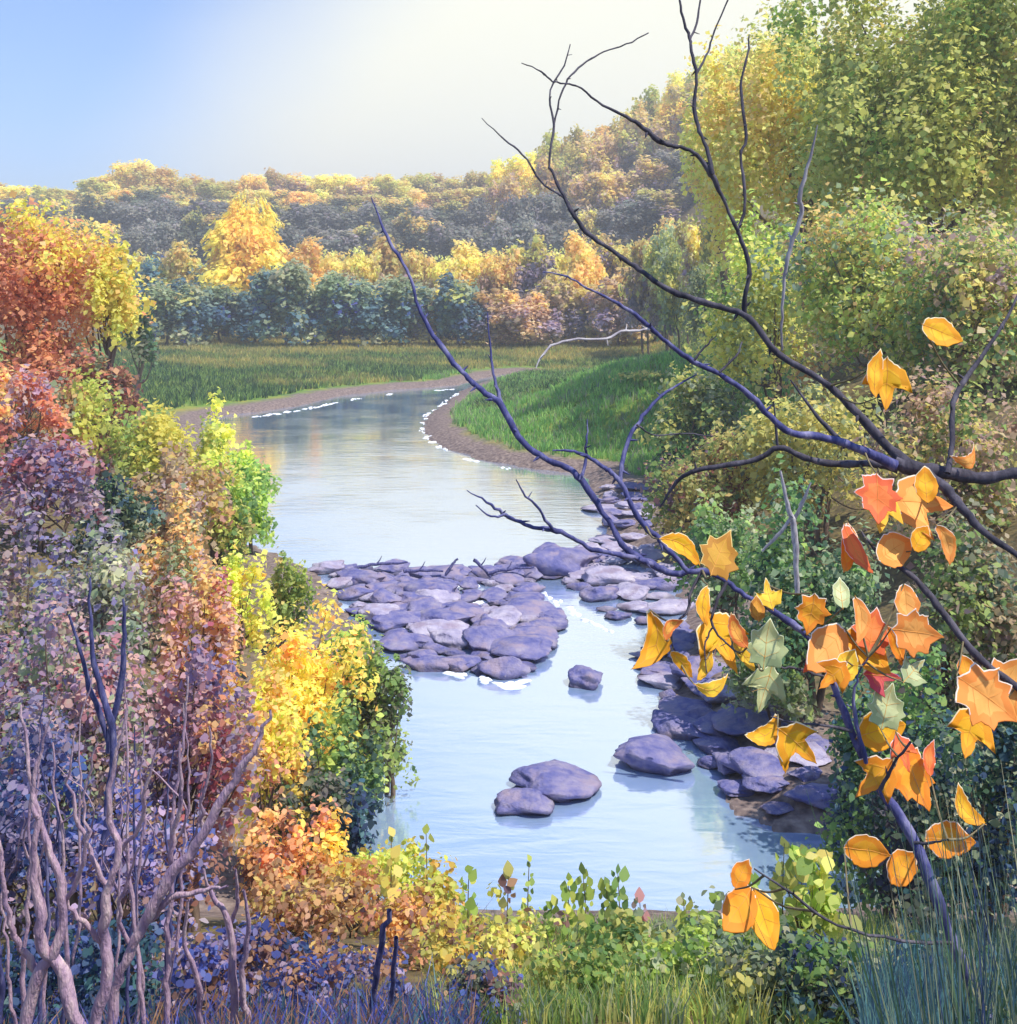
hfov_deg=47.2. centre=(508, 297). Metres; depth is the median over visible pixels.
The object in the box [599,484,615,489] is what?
river stone
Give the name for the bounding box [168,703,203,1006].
thin sapling
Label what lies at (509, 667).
boulder
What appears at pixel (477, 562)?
driftwood
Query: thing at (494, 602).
river stone
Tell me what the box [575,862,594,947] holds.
sprig
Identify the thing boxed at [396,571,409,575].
river stone
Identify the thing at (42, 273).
orange tree
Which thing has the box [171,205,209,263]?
broadleaf tree
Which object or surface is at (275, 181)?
broadleaf tree
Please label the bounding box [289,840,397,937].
blush bush
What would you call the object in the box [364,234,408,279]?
grove tree
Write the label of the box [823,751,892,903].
shadow shrub
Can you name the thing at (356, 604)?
river stone
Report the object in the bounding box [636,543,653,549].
river stone
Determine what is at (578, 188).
broadleaf tree
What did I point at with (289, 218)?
broadleaf tree
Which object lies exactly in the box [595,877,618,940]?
sprig
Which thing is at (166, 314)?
thicket shrub
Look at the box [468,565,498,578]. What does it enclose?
river stone
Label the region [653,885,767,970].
sage sprout
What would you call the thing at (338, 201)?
broadleaf tree
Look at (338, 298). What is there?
thicket shrub
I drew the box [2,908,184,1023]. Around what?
navy shrub
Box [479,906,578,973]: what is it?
fern sprout
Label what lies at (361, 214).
broadleaf tree
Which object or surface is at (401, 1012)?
undergrowth
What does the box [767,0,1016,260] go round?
giant tree
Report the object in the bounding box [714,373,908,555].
wide shrub
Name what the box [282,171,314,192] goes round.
broadleaf tree
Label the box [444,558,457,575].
driftwood
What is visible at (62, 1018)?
thin sapling
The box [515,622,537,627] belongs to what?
river stone
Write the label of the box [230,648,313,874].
yellow bush
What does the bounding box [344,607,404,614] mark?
river stone
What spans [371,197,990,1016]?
leaning sapling
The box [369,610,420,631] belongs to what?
river stone
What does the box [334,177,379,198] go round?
broadleaf tree
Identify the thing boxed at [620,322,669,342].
thicket shrub
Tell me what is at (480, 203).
broadleaf tree
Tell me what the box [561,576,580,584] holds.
river stone
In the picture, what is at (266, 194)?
broadleaf tree
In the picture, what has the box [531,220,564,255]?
broadleaf tree
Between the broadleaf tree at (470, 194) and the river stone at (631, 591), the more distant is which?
the broadleaf tree at (470, 194)
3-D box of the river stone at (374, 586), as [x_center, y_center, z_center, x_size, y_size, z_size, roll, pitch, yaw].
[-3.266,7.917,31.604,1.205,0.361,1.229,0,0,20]
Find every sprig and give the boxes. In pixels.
[380,827,402,946]
[418,824,434,948]
[457,865,477,943]
[498,860,517,931]
[521,854,534,942]
[538,894,559,951]
[559,872,577,941]
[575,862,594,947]
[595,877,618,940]
[609,864,629,929]
[631,887,651,941]
[674,892,692,932]
[748,862,760,938]
[769,836,795,929]
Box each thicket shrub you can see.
[121,261,171,341]
[138,280,208,346]
[164,275,228,345]
[186,281,246,343]
[225,287,284,344]
[246,257,336,345]
[284,287,343,346]
[288,270,377,345]
[343,281,409,344]
[355,274,437,346]
[402,284,461,345]
[429,269,492,343]
[445,287,522,345]
[482,288,566,345]
[519,268,584,342]
[556,284,619,342]
[581,266,650,346]
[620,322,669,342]
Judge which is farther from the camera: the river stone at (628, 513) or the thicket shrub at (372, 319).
the thicket shrub at (372, 319)
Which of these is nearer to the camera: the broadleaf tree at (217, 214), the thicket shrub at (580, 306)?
the thicket shrub at (580, 306)
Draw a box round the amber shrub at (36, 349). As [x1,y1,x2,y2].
[0,314,107,417]
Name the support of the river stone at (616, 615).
on the river at (372, 478)
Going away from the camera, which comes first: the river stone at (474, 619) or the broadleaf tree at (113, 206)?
the river stone at (474, 619)
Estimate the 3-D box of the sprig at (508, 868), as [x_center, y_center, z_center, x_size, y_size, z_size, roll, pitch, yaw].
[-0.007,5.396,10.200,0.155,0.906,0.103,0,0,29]
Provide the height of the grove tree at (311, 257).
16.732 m
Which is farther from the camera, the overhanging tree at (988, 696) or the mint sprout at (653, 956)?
the mint sprout at (653, 956)
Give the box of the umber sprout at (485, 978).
[409,948,529,1023]
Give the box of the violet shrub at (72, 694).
[0,576,178,941]
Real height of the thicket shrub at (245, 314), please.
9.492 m
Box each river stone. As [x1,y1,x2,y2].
[307,560,345,573]
[327,577,352,588]
[328,571,338,577]
[335,568,386,585]
[337,584,373,600]
[341,563,356,570]
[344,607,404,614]
[349,601,366,607]
[358,603,399,621]
[359,592,372,601]
[362,566,373,569]
[365,581,396,591]
[368,588,401,602]
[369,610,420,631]
[373,559,409,573]
[377,572,393,580]
[379,630,418,651]
[383,628,411,636]
[385,580,423,593]
[390,575,417,581]
[390,602,406,609]
[395,589,416,602]
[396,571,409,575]
[397,653,407,659]
[403,607,449,616]
[404,581,458,592]
[405,595,442,610]
[407,649,437,657]
[409,566,435,578]
[409,619,468,636]
[410,633,433,648]
[415,589,460,602]
[417,577,445,581]
[420,609,474,623]
[421,640,449,654]
[427,564,471,578]
[427,628,468,649]
[442,602,481,606]
[442,647,465,655]
[443,578,458,584]
[443,600,484,613]
[447,655,480,671]
[454,575,488,583]
[458,576,478,589]
[460,592,481,602]
[462,589,481,593]
[462,625,515,651]
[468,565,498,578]
[470,613,481,622]
[470,649,498,661]
[471,613,510,628]
[471,665,486,675]
[480,586,507,602]
[481,580,498,586]
[482,605,497,612]
[487,605,521,625]
[487,633,552,660]
[489,572,524,585]
[489,599,505,605]
[493,563,525,567]
[494,555,524,564]
[495,584,513,591]
[496,566,523,575]
[499,597,522,605]
[504,592,544,600]
[507,597,555,617]
[508,590,519,596]
[510,564,542,579]
[511,582,545,591]
[511,626,558,648]
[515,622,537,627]
[519,615,537,622]
[521,660,536,671]
[524,578,536,581]
[530,616,567,630]
[532,542,557,552]
[539,608,566,618]
[541,575,561,578]
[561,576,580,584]
[566,582,592,590]
[567,567,588,579]
[569,547,600,562]
[576,542,606,549]
[579,586,619,601]
[581,504,616,511]
[582,565,634,585]
[587,562,608,566]
[588,535,615,543]
[596,508,624,517]
[596,606,616,611]
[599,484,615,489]
[599,551,624,558]
[600,496,620,503]
[600,556,626,565]
[601,541,637,550]
[602,490,617,497]
[602,514,618,526]
[604,611,631,619]
[610,532,646,540]
[613,519,635,527]
[614,483,648,489]
[614,501,628,508]
[616,582,649,600]
[616,600,647,611]
[620,492,644,497]
[621,509,649,516]
[624,548,663,563]
[624,568,639,571]
[627,571,658,579]
[628,502,655,509]
[628,651,666,658]
[631,497,647,500]
[632,577,656,589]
[634,616,646,624]
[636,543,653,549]
[636,577,688,591]
[637,672,683,689]
[638,520,657,527]
[638,599,696,614]
[640,661,672,674]
[646,592,675,599]
[651,562,678,577]
[651,709,708,740]
[658,695,681,703]
[658,697,712,712]
[659,689,675,697]
[663,621,689,628]
[667,639,693,654]
[667,651,690,657]
[669,656,726,677]
[670,633,696,643]
[672,627,692,634]
[680,707,712,718]
[681,675,716,696]
[692,735,739,754]
[693,711,727,735]
[699,685,738,702]
[711,707,774,736]
[712,751,736,774]
[717,779,754,796]
[719,746,784,776]
[742,773,789,793]
[759,801,793,815]
[764,747,777,756]
[773,733,821,744]
[783,783,838,810]
[787,766,822,781]
[789,742,831,766]
[810,737,830,752]
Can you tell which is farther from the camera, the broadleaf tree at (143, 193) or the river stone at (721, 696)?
the broadleaf tree at (143, 193)
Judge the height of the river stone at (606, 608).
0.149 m
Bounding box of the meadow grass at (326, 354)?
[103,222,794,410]
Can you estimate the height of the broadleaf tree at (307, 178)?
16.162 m
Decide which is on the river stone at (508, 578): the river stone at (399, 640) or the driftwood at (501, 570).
the driftwood at (501, 570)
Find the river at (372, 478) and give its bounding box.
[202,374,880,910]
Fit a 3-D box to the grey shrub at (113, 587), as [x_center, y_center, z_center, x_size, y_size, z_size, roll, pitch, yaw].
[-6.968,5.326,18.784,2.569,3.719,2.774,0,0,-29]
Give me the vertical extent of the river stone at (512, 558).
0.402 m
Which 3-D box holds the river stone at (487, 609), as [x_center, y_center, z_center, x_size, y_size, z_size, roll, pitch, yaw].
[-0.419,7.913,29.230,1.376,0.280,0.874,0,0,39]
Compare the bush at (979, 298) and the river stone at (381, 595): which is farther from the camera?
the bush at (979, 298)
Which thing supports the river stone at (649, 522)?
on the ground at (456, 437)
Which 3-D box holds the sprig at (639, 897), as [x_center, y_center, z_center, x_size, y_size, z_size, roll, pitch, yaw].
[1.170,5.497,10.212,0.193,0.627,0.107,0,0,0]
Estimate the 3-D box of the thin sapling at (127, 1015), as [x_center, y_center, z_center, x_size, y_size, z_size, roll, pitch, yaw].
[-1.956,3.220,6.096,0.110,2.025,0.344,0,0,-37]
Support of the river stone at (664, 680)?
on the ground at (456, 437)
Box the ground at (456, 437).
[0,113,1016,1023]
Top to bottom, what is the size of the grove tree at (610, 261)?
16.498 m
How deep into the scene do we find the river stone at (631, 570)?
33.74 m
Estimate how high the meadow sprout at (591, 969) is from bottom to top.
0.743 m
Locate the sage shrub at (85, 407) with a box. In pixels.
[13,363,125,484]
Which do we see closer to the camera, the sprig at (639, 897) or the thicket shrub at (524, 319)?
the sprig at (639, 897)
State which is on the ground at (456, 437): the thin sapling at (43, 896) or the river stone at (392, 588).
the thin sapling at (43, 896)
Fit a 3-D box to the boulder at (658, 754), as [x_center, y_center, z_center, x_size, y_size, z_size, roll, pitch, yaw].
[2.457,7.872,19.994,1.361,0.528,1.317,0,0,0]
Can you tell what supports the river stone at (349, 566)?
on the river at (372, 478)
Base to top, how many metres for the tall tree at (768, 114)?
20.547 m
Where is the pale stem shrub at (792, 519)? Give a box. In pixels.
[761,470,811,592]
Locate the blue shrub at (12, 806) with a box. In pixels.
[0,688,109,959]
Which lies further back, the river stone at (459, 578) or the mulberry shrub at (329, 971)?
the river stone at (459, 578)
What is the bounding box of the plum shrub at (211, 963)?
[133,912,313,1020]
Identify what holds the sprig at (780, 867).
on the ground at (456, 437)
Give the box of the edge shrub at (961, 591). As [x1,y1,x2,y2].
[867,492,1016,825]
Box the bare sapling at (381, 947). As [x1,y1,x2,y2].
[368,908,398,1019]
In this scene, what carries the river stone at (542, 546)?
in the river at (372, 478)
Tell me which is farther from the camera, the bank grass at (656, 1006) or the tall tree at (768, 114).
the tall tree at (768, 114)
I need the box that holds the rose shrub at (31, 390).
[0,359,72,472]
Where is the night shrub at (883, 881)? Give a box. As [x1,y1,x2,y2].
[844,789,1004,926]
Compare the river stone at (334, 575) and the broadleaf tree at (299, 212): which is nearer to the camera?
the river stone at (334, 575)
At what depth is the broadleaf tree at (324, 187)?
408.50 m
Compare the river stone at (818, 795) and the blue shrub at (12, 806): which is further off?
the river stone at (818, 795)
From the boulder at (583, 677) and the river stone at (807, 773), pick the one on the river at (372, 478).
the boulder at (583, 677)
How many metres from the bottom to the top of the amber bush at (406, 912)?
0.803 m
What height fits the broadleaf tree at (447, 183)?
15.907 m
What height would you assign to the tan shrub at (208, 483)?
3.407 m
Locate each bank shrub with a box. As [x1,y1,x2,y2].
[634,361,760,478]
[634,418,767,562]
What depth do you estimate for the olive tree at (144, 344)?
69.88 m
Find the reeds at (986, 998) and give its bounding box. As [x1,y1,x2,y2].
[754,751,1016,1023]
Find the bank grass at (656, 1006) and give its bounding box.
[418,901,1016,1023]
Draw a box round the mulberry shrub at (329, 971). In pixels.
[254,924,415,1023]
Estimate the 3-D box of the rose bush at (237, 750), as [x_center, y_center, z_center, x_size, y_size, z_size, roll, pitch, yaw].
[-3.047,4.836,11.537,1.490,3.376,1.366,0,0,0]
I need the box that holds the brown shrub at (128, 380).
[82,359,147,482]
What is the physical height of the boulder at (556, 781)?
0.492 m
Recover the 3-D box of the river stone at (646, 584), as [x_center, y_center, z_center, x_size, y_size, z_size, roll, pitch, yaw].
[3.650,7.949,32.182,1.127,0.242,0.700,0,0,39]
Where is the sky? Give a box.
[0,0,1016,212]
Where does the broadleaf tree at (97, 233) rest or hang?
on the ground at (456, 437)
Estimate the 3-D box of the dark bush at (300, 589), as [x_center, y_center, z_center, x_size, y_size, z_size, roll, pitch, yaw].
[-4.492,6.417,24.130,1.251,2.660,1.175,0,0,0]
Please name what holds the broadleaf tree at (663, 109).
on the ground at (456, 437)
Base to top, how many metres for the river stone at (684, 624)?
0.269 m
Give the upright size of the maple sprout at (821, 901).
1.223 m
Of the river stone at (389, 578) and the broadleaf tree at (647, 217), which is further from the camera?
the broadleaf tree at (647, 217)
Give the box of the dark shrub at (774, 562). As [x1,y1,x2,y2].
[729,453,898,722]
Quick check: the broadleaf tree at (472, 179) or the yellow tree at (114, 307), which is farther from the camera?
the broadleaf tree at (472, 179)
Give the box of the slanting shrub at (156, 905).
[106,709,272,1023]
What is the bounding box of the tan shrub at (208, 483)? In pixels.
[123,435,235,560]
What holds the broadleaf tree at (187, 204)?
on the ground at (456, 437)
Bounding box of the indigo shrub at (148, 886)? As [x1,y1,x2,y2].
[14,768,224,976]
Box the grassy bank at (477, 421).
[420,317,798,474]
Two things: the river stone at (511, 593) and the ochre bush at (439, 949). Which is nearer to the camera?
the ochre bush at (439, 949)
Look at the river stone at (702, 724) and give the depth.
21.03 m
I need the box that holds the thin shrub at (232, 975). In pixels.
[182,868,251,1023]
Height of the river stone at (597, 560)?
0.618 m
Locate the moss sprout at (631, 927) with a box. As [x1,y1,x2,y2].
[568,907,674,976]
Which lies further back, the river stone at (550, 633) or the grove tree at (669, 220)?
the grove tree at (669, 220)
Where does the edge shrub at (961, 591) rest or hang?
on the ground at (456, 437)
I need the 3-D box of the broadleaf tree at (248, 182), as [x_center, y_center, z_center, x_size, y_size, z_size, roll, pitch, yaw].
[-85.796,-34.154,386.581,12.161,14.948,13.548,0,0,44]
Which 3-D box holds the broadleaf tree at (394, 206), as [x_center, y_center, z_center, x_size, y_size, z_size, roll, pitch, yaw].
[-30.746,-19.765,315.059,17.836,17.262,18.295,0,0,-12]
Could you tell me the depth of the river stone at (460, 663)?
24.98 m
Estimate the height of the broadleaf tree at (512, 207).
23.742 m
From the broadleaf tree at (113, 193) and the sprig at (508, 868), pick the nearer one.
the sprig at (508, 868)
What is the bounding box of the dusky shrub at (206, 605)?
[142,549,246,753]
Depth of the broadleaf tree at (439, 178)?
424.35 m
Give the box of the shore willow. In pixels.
[664,488,768,641]
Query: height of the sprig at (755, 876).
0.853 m
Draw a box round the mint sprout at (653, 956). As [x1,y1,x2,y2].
[625,913,741,1003]
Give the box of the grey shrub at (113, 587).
[21,506,162,689]
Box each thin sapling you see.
[0,812,19,1023]
[0,812,24,1023]
[19,755,50,1013]
[22,725,60,1022]
[25,692,60,1023]
[38,777,64,1023]
[49,742,85,967]
[58,674,94,979]
[102,754,139,968]
[112,681,149,1023]
[116,722,154,1023]
[121,726,156,1023]
[149,676,188,1023]
[164,746,195,1023]
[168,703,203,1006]
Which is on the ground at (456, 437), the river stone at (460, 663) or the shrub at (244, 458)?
the shrub at (244, 458)
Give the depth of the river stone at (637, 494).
44.40 m
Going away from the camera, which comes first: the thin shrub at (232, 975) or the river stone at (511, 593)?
the thin shrub at (232, 975)
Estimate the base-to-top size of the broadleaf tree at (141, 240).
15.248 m
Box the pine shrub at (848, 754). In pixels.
[805,630,993,921]
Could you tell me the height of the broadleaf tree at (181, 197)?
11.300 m
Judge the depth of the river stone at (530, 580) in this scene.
32.56 m
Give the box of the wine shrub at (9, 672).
[0,610,94,918]
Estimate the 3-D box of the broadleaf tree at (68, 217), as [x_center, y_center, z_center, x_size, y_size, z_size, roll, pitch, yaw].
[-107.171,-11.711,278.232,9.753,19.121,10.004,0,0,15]
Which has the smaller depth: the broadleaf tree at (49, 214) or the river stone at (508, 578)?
the river stone at (508, 578)
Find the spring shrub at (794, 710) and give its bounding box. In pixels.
[715,605,823,727]
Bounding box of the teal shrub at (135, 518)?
[61,469,166,556]
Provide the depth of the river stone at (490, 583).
32.22 m
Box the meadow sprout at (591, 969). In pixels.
[522,938,639,1023]
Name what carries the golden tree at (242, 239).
on the ground at (456, 437)
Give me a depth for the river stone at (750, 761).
18.97 m
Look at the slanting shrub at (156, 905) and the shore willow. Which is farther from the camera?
the shore willow
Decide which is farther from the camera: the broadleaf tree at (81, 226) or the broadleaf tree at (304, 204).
the broadleaf tree at (304, 204)
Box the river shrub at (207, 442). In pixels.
[187,387,238,497]
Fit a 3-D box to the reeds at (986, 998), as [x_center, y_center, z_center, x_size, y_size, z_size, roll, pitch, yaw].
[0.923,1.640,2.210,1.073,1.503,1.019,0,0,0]
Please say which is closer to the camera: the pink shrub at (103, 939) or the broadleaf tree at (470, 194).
the pink shrub at (103, 939)
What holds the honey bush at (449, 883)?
on the ground at (456, 437)
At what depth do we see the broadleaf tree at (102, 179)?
397.22 m
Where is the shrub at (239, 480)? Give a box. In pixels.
[182,452,254,564]
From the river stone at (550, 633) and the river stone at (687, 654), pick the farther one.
the river stone at (550, 633)
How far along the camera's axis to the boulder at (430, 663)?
24.96 m
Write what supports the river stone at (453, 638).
in the river at (372, 478)
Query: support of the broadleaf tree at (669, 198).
on the ground at (456, 437)
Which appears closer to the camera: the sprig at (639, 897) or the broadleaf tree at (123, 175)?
the sprig at (639, 897)
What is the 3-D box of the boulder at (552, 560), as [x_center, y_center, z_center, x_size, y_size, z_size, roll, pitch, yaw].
[1.528,7.662,33.732,1.600,0.908,2.114,0,0,34]
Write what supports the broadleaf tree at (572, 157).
on the ground at (456, 437)
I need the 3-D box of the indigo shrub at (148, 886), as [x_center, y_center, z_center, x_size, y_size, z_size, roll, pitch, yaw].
[-2.945,4.542,8.889,1.591,1.708,1.427,0,0,0]
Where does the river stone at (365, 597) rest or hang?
on the river at (372, 478)
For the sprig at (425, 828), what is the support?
on the ground at (456, 437)
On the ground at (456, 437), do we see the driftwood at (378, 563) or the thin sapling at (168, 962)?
the thin sapling at (168, 962)
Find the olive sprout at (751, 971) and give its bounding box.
[699,929,857,1023]
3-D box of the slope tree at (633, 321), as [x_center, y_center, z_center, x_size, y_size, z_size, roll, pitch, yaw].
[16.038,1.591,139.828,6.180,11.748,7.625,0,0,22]
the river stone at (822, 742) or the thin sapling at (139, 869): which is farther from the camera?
the river stone at (822, 742)
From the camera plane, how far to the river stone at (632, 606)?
29.71 m
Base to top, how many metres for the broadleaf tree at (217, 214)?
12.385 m
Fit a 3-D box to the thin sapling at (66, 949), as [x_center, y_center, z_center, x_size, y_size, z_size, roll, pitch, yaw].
[-2.422,3.377,6.372,0.190,1.971,0.332,0,0,-22]
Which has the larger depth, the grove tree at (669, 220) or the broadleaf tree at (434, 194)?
the broadleaf tree at (434, 194)
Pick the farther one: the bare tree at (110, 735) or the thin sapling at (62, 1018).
the bare tree at (110, 735)
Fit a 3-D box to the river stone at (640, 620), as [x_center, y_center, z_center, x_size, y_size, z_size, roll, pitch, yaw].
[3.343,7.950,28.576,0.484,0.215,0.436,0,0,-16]
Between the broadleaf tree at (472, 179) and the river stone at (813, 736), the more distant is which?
the broadleaf tree at (472, 179)
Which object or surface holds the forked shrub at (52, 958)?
on the ground at (456, 437)
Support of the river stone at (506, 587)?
on the river at (372, 478)
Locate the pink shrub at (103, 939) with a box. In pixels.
[64,710,159,1023]
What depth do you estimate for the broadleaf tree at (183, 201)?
358.32 m
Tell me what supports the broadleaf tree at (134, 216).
on the ground at (456, 437)
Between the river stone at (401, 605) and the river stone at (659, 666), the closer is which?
the river stone at (659, 666)
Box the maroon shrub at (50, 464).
[0,433,120,553]
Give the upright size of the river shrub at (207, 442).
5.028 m
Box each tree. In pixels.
[0,185,34,201]
[0,185,166,421]
[0,193,43,221]
[28,185,71,206]
[36,207,94,232]
[39,196,69,216]
[46,209,77,235]
[58,187,113,228]
[64,189,78,203]
[68,577,126,958]
[69,173,129,202]
[71,235,141,479]
[72,215,101,276]
[73,177,119,202]
[82,217,123,272]
[86,196,127,232]
[100,158,156,194]
[103,188,138,205]
[108,226,141,270]
[110,201,158,235]
[112,184,174,206]
[116,302,160,416]
[127,248,169,282]
[130,224,162,264]
[131,161,188,199]
[140,214,183,257]
[142,195,179,224]
[156,239,204,288]
[159,177,198,200]
[160,192,189,205]
[163,205,187,223]
[170,197,229,221]
[171,196,197,208]
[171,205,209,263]
[178,173,215,198]
[182,199,224,207]
[183,257,206,288]
[189,207,229,264]
[193,180,239,200]
[193,189,288,340]
[206,208,239,219]
[214,179,238,187]
[227,189,273,210]
[233,173,270,201]
[241,198,262,216]
[264,167,294,193]
[264,189,290,212]
[270,189,320,207]
[271,201,294,225]
[273,213,292,244]
[274,222,324,261]
[277,207,329,232]
[279,235,330,290]
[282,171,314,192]
[285,201,335,231]
[289,228,334,257]
[300,174,330,202]
[300,199,340,213]
[305,173,355,201]
[306,226,365,260]
[311,193,366,212]
[319,249,350,275]
[320,207,359,237]
[333,202,373,230]
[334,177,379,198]
[336,221,381,262]
[339,194,386,213]
[341,244,384,335]
[352,199,393,233]
[360,221,395,267]
[362,173,392,192]
[364,194,418,228]
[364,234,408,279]
[365,197,388,209]
[369,174,418,199]
[381,208,424,258]
[396,246,435,283]
[400,172,437,193]
[403,216,458,264]
[406,188,445,210]
[408,206,448,225]
[410,172,448,192]
[413,218,471,260]
[421,251,469,339]
[425,188,468,206]
[429,175,463,192]
[431,196,465,225]
[440,186,487,211]
[449,206,488,231]
[449,239,497,338]
[453,223,496,257]
[457,170,489,190]
[468,192,491,226]
[473,245,523,296]
[476,205,504,257]
[482,0,1016,758]
[482,172,531,229]
[484,154,536,198]
[487,157,508,186]
[488,211,547,258]
[495,189,526,236]
[502,229,558,298]
[514,188,550,230]
[521,177,547,206]
[524,148,536,173]
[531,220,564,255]
[533,153,570,199]
[534,127,562,169]
[537,190,592,231]
[545,244,568,279]
[547,218,591,259]
[550,142,591,197]
[556,123,592,159]
[560,229,608,337]
[564,170,607,222]
[572,206,601,250]
[573,137,619,178]
[576,169,628,210]
[582,124,614,151]
[590,109,626,138]
[590,131,623,175]
[591,204,649,244]
[591,230,631,280]
[606,168,646,207]
[609,120,659,175]
[614,193,678,238]
[615,238,648,335]
[615,266,663,353]
[620,234,656,353]
[622,99,650,132]
[622,109,677,190]
[627,82,671,156]
[629,154,677,195]
[634,187,690,230]
[640,218,681,349]
[641,276,685,350]
[650,149,692,189]
[650,214,675,245]
[653,86,691,179]
[653,240,689,349]
[661,68,685,102]
[662,213,704,343]
[666,80,708,139]
[673,176,700,204]
[675,0,878,350]
[676,219,711,345]
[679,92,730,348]
[679,260,717,344]
[680,188,820,408]
[683,54,709,86]
[699,69,734,104]
[699,206,749,270]
[706,249,748,325]
[717,43,746,68]
[724,63,744,105]
[750,174,996,421]
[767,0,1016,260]
[809,39,831,79]
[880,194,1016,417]
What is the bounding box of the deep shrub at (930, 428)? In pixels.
[851,358,1016,570]
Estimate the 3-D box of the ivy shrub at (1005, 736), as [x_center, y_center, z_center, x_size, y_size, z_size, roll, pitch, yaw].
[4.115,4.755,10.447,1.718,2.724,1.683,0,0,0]
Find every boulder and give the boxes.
[400,654,453,671]
[477,656,530,679]
[494,788,554,814]
[509,759,601,803]
[523,545,601,577]
[544,614,568,622]
[568,665,602,690]
[613,733,694,775]
[697,755,717,769]
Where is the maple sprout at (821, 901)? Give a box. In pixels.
[784,844,862,947]
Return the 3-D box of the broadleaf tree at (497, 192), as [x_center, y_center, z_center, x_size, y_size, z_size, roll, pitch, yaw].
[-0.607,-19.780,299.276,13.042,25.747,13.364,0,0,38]
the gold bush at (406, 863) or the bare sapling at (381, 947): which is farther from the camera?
the gold bush at (406, 863)
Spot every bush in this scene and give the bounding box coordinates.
[118,621,270,931]
[211,539,277,686]
[227,793,355,934]
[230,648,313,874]
[234,581,379,792]
[242,857,384,978]
[249,739,383,872]
[261,546,321,654]
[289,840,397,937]
[298,680,388,840]
[317,610,390,757]
[342,629,419,805]
[346,836,456,936]
[354,875,470,971]
[400,872,505,943]
[411,911,523,986]
[742,914,924,1023]
[888,924,1016,985]
[956,972,1014,1023]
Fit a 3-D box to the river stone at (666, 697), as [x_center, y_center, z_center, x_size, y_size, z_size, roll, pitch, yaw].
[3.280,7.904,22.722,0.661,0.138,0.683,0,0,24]
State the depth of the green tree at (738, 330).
47.25 m
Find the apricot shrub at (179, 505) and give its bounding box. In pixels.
[124,470,221,658]
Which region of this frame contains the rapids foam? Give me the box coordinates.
[402,585,613,689]
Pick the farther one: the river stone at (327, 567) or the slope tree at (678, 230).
the slope tree at (678, 230)
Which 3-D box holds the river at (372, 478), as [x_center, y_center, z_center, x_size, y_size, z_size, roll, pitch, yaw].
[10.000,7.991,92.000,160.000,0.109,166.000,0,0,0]
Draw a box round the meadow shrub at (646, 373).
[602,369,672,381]
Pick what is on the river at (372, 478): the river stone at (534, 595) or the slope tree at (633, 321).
the river stone at (534, 595)
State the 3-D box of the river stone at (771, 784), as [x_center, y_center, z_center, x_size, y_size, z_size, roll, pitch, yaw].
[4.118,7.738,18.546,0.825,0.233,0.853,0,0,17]
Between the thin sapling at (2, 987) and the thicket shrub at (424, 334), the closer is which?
the thin sapling at (2, 987)
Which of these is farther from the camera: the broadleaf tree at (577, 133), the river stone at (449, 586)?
the broadleaf tree at (577, 133)
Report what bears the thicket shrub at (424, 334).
on the ground at (456, 437)
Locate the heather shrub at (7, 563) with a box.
[0,484,73,716]
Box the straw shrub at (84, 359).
[18,342,131,481]
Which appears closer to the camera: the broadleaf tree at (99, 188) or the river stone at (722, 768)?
the river stone at (722, 768)
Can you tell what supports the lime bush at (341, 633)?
on the ground at (456, 437)
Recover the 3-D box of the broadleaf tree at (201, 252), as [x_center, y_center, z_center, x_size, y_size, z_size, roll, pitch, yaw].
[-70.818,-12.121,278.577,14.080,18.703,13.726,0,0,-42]
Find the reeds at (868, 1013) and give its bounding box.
[826,925,1016,1023]
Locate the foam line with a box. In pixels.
[253,389,509,468]
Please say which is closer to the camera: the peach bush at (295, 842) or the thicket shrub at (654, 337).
the peach bush at (295, 842)
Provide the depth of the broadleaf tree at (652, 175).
272.37 m
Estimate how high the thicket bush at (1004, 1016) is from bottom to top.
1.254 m
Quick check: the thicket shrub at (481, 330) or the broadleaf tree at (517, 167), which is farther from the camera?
the broadleaf tree at (517, 167)
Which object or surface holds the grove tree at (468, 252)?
on the ground at (456, 437)
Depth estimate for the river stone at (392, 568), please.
33.68 m
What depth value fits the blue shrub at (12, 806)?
9.45 m
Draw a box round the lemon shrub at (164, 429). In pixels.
[97,398,200,525]
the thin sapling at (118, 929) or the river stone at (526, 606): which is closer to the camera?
the thin sapling at (118, 929)
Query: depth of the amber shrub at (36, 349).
43.73 m
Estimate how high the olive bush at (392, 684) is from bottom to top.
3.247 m
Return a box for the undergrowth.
[0,957,496,1023]
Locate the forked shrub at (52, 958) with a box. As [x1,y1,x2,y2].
[0,694,97,1023]
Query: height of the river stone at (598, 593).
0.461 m
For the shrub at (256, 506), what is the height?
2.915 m
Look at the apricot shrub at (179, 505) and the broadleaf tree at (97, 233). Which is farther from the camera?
the broadleaf tree at (97, 233)
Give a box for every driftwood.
[354,556,407,568]
[403,562,442,572]
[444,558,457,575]
[473,558,491,577]
[487,561,533,574]
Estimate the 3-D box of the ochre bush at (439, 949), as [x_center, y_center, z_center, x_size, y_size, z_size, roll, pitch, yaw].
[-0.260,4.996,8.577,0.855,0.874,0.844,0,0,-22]
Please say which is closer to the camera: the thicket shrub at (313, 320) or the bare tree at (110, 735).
the bare tree at (110, 735)
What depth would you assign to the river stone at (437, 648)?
26.22 m
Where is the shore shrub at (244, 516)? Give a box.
[203,497,257,563]
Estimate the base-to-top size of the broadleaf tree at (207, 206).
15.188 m
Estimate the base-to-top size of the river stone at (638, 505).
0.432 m
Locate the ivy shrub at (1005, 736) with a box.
[874,662,1016,942]

